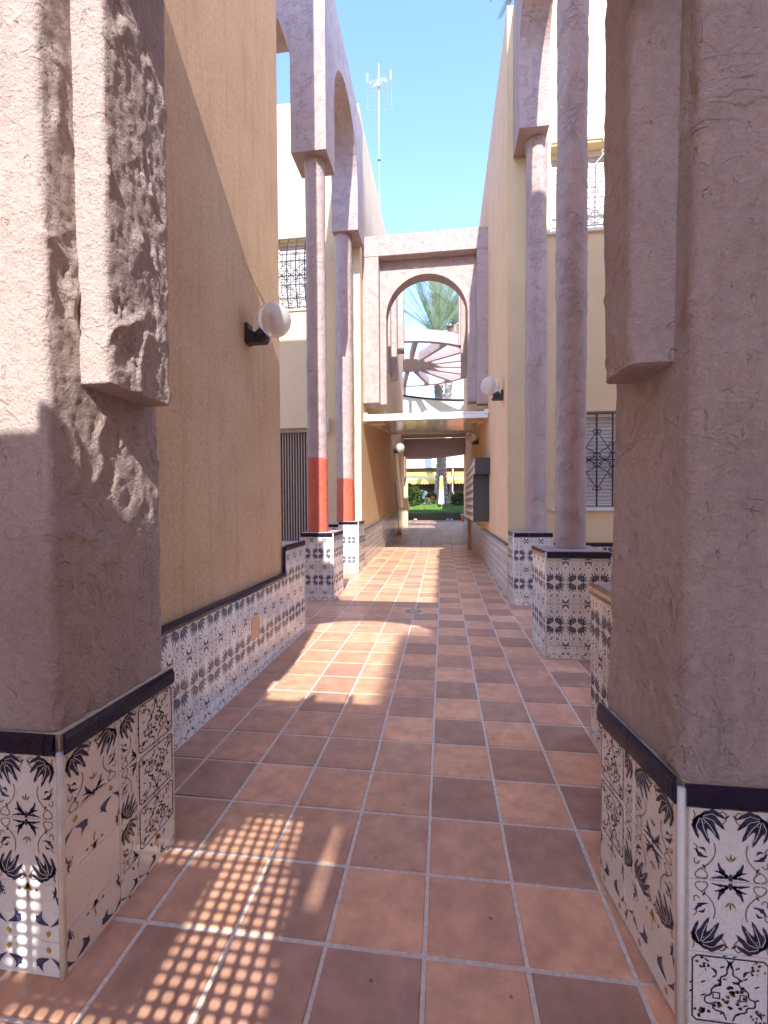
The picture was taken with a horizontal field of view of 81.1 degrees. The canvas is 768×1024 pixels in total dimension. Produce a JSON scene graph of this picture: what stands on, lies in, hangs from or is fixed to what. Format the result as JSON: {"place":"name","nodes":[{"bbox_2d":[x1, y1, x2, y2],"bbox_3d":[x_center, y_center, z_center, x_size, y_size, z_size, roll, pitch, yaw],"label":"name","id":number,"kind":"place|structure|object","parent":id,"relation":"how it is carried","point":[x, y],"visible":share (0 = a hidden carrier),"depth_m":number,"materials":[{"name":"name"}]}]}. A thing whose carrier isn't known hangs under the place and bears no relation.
{"place":"outdoors","nodes":[
{"label":"outdoors","id":0,"kind":"place"},
{"bbox_2d":[0,545,675,1023],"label":"pavement","id":1,"kind":"structure","parent":0,"point":[388,809],"depth_m":1.89,"materials":[{"name":"tile"}]},
{"bbox_2d":[156,0,304,751],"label":"house","id":2,"kind":"structure","parent":1,"relation":"on","point":[232,583],"depth_m":3.26,"materials":[{"name":"paint"}]},
{"bbox_2d":[244,302,290,346],"bbox_3d":[-0.940,-1.541,3.696,0.370,0.330,0.274,0,1,31],"label":"globe lamp","id":3,"kind":"object","parent":2,"relation":"attached to","point":[273,319],"visible":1,"depth_m":3.60,"materials":[{"name":"white glass"}]},
{"bbox_2d":[276,0,364,600],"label":"arcade","id":4,"kind":"object","parent":1,"relation":"on","point":[326,135],"visible":0.95,"depth_m":6.86,"materials":[{"name":"paint"}]},
{"bbox_2d":[0,0,767,1023],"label":"gateway","id":5,"kind":"object","parent":1,"relation":"on","point":[86,772],"visible":1,"depth_m":1.38,"materials":[{"name":"paint"}]},
{"bbox_2d":[403,609,423,613],"bbox_3d":[0.399,1.338,6.045,0.260,0.006,0.240,0,1,8],"label":"floor drain","id":6,"kind":"object","parent":1,"relation":"on","point":[414,611],"visible":1,"depth_m":6.03,"materials":[{"name":"metal"}]},
{"bbox_2d":[467,519,471,549],"bbox_3d":[2.469,0.495,12.970,0.140,1.180,0.140,0,1,8],"label":"steel post","id":7,"kind":"object","parent":1,"relation":"on","point":[469,535],"visible":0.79,"depth_m":12.92,"materials":[{"name":"brown metal"}]},
{"bbox_2d":[508,0,610,659],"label":"arcade","id":8,"kind":"object","parent":1,"relation":"on","point":[548,581],"visible":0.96,"depth_m":4.33,"materials":[{"name":"paint"}]},
{"bbox_2d":[588,582,612,748],"bbox_3d":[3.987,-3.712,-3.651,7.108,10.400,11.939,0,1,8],"label":"low tiled wall","id":9,"kind":"structure","parent":1,"relation":"on","point":[601,617],"depth_m":2.65,"materials":[{"name":"tile"}]},
{"bbox_2d":[276,0,513,398],"label":"sky","id":10,"kind":"structure","parent":0,"point":[443,57],"materials":[{"name":"blue"}]},
{"bbox_2d":[388,520,473,544],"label":"passage floor","id":11,"kind":"structure","parent":0,"point":[434,532],"depth_m":17.04,"materials":[{"name":"tile"}]},
{"bbox_2d":[394,482,401,533],"bbox_3d":[0.538,-0.128,16.791,0.191,1.954,0.675,0,1,10],"label":"broom","id":12,"kind":"object","parent":11,"relation":"on","point":[399,532],"visible":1,"depth_m":16.81,"materials":[{"name":"brown wood"}]},
{"bbox_2d":[402,433,465,525],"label":"passage lintel","id":13,"kind":"structure","parent":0,"point":[431,446],"depth_m":20.24,"materials":[{"name":"paint"}]},
{"bbox_2d":[406,455,463,503],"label":"bar building","id":14,"kind":"structure","parent":0,"point":[421,473],"depth_m":35.07,"materials":[{"name":"yellow paint"}]},
{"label":"ground","id":15,"kind":"structure","parent":0,"visible":0},
{"bbox_2d":[277,103,403,564],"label":"house","id":16,"kind":"structure","parent":15,"relation":"on","point":[378,470],"depth_m":10.02,"materials":[{"name":"white paint"}]},
{"bbox_2d":[278,242,305,309],"bbox_3d":[-1.873,-5.288,10.136,1.080,1.580,0.060,0,1,8],"label":"window","id":17,"kind":"structure","parent":16,"relation":"in","point":[300,245],"depth_m":10.16,"materials":[{"name":"white paint"}]},
{"bbox_2d":[280,428,307,540],"bbox_3d":[-2.009,-0.358,10.210,1.250,3.040,0.130,0,1,8],"label":"slatted door","id":18,"kind":"structure","parent":16,"relation":"in","point":[293,442],"depth_m":10.21,"materials":[{"name":"grey metal"}]},
{"bbox_2d":[367,63,391,203],"bbox_3d":[-0.163,-12.593,16.529,0.920,7.500,0.430,0,1,8],"label":"tv antenna","id":19,"kind":"object","parent":16,"relation":"attached to","point":[378,83],"visible":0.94,"depth_m":16.41,"materials":[{"name":"metal"}]},
{"bbox_2d":[394,443,404,452],"bbox_3d":[0.566,-2.333,16.427,0.390,0.363,0.340,0,1,8],"label":"globe lamp","id":20,"kind":"object","parent":16,"relation":"attached to","point":[400,447],"visible":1,"depth_m":16.31,"materials":[{"name":"white glass"}]},
{"bbox_2d":[408,483,425,505],"bbox_3d":[1.540,-1.087,27.585,1.883,1.661,1.593,-1,1,-19],"label":"bush","id":21,"kind":"object","parent":15,"relation":"on","point":[415,493],"visible":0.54,"depth_m":27.25,"materials":[{"name":"green plant"}]},
{"bbox_2d":[420,498,432,504],"bbox_3d":[2.585,-0.620,28.103,0.995,0.650,0.694,0,1,8],"label":"plant","id":22,"kind":"object","parent":15,"relation":"on","point":[424,501],"visible":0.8,"depth_m":27.94,"materials":[{"name":"green plant"}]},
{"bbox_2d":[404,281,457,504],"bbox_3d":[3.576,-8.399,28.406,7.261,16.071,6.455,1,1,44],"label":"palm tree","id":23,"kind":"object","parent":15,"relation":"on","point":[437,321],"visible":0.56,"depth_m":27.78,"materials":[{"name":"green plant"}]},
{"bbox_2d":[425,491,437,503],"bbox_3d":[2.952,-0.813,28.243,0.969,1.013,0.773,0,1,8],"label":"bush","id":24,"kind":"object","parent":15,"relation":"on","point":[431,495],"visible":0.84,"depth_m":28.11,"materials":[{"name":"green plant"}]},
{"bbox_2d":[403,329,460,480],"bbox_3d":[1.391,-3.910,24.062,7.900,8.650,7.912,0,1,8],"label":"ring pergola","id":25,"kind":"object","parent":15,"relation":"on","point":[438,361],"visible":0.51,"depth_m":23.01,"materials":[{"name":"paint"}]},
{"bbox_2d":[403,395,463,444],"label":"round wall","id":26,"kind":"structure","parent":15,"relation":"on","point":[414,404],"depth_m":24.87,"materials":[{"name":"white paint"}]},
{"bbox_2d":[408,503,463,512],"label":"lawn","id":27,"kind":"structure","parent":15,"relation":"on","point":[436,508],"depth_m":25.64,"materials":[{"name":"green plant"}]},
{"bbox_2d":[438,476,444,507],"bbox_3d":[3.371,-1.188,26.368,0.400,1.900,0.380,0,1,8],"label":"parasol","id":28,"kind":"object","parent":27,"relation":"on","point":[441,500],"visible":1,"depth_m":26.26,"materials":[{"name":"white fabric"}]},
{"bbox_2d":[450,490,463,504],"bbox_3d":[4.554,-0.813,27.123,1.125,1.056,0.883,0,1,8],"label":"bush","id":29,"kind":"object","parent":27,"relation":"on","point":[457,497],"visible":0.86,"depth_m":26.99,"materials":[{"name":"green plant"}]},
{"bbox_2d":[408,513,463,519],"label":"planter curb","id":30,"kind":"structure","parent":15,"relation":"on","point":[434,516],"depth_m":23.85,"materials":[{"name":"concrete"}]},
{"bbox_2d":[422,284,457,502],"bbox_3d":[5.846,-8.753,32.354,6.366,16.494,7.154,-1,1,-17],"label":"palm tree","id":31,"kind":"object","parent":15,"relation":"on","point":[453,327],"visible":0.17,"depth_m":32.26,"materials":[{"name":"green plant"}]},
{"bbox_2d":[490,0,512,18],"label":"palm tree","id":32,"kind":"object","parent":15,"relation":"on","point":[506,4],"visible":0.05,"depth_m":22.90,"materials":[{"name":"green plant"}]},
{"bbox_2d":[463,0,616,596],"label":"house","id":33,"kind":"structure","parent":15,"relation":"on","point":[499,432],"depth_m":6.74,"materials":[{"name":"white paint"}]},
{"bbox_2d":[362,226,487,407],"bbox_3d":[0.970,-4.262,10.184,2.845,3.810,0.600,0,1,8],"label":"gateway","id":34,"kind":"object","parent":33,"relation":"attached to","point":[394,266],"visible":0.83,"depth_m":10.02,"materials":[{"name":"paint"}]},
{"bbox_2d":[363,409,488,434],"bbox_3d":[1.249,-2.387,12.568,2.750,0.613,5.570,0,1,8],"label":"canopy","id":35,"kind":"object","parent":33,"relation":"attached to","point":[426,422],"visible":1,"depth_m":11.20,"materials":[{"name":"white paint"}]},
{"bbox_2d":[368,409,484,425],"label":"wall block","id":36,"kind":"structure","parent":33,"relation":"attached to","point":[383,411],"depth_m":10.69,"materials":[{"name":"beige paint"}]},
{"bbox_2d":[388,297,466,381],"bbox_3d":[1.198,-5.542,12.324,2.750,3.670,0.550,0,1,8],"label":"gateway","id":37,"kind":"object","parent":33,"relation":"attached to","point":[393,343],"visible":0.29,"depth_m":12.29,"materials":[{"name":"paint"}]},
{"bbox_2d":[398,291,460,353],"bbox_3d":[1.512,-7.062,14.752,2.750,3.520,0.300,0,1,8],"label":"gateway","id":38,"kind":"object","parent":33,"relation":"attached to","point":[401,345],"visible":0.14,"depth_m":14.74,"materials":[{"name":"paint"}]},
{"bbox_2d":[466,433,478,444],"bbox_3d":[2.429,-2.014,12.354,0.340,0.320,0.280,0,1,8],"label":"globe lamp","id":39,"kind":"object","parent":33,"relation":"attached to","point":[470,437],"visible":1,"depth_m":12.28,"materials":[{"name":"white glass"}]},
{"bbox_2d":[465,475,488,521],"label":"mailbox bank","id":40,"kind":"structure","parent":33,"relation":"attached to","point":[476,498],"depth_m":9.67,"materials":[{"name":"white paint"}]},
{"bbox_2d":[466,457,489,480],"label":"mailbox bank","id":41,"kind":"structure","parent":33,"relation":"attached to","point":[479,466],"depth_m":9.41,"materials":[{"name":"white paint"}]},
{"bbox_2d":[481,376,502,400],"bbox_3d":[1.762,-2.019,7.347,0.355,0.395,0.310,0,1,8],"label":"globe lamp","id":42,"kind":"object","parent":33,"relation":"attached to","point":[490,385],"visible":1,"depth_m":7.26,"materials":[{"name":"white glass"}]},
{"bbox_2d":[551,150,604,231],"bbox_3d":[3.215,-4.781,6.751,1.450,1.260,0.060,0,1,8],"label":"window","id":43,"kind":"structure","parent":33,"relation":"in","point":[595,214],"depth_m":6.76,"materials":[{"name":"white paint"}]},
{"bbox_2d":[555,412,615,507],"bbox_3d":[3.262,-0.776,6.749,1.390,1.430,0.060,0,1,8],"label":"window","id":44,"kind":"structure","parent":33,"relation":"in","point":[604,497],"depth_m":6.75,"materials":[{"name":"white paint"}]}
]}

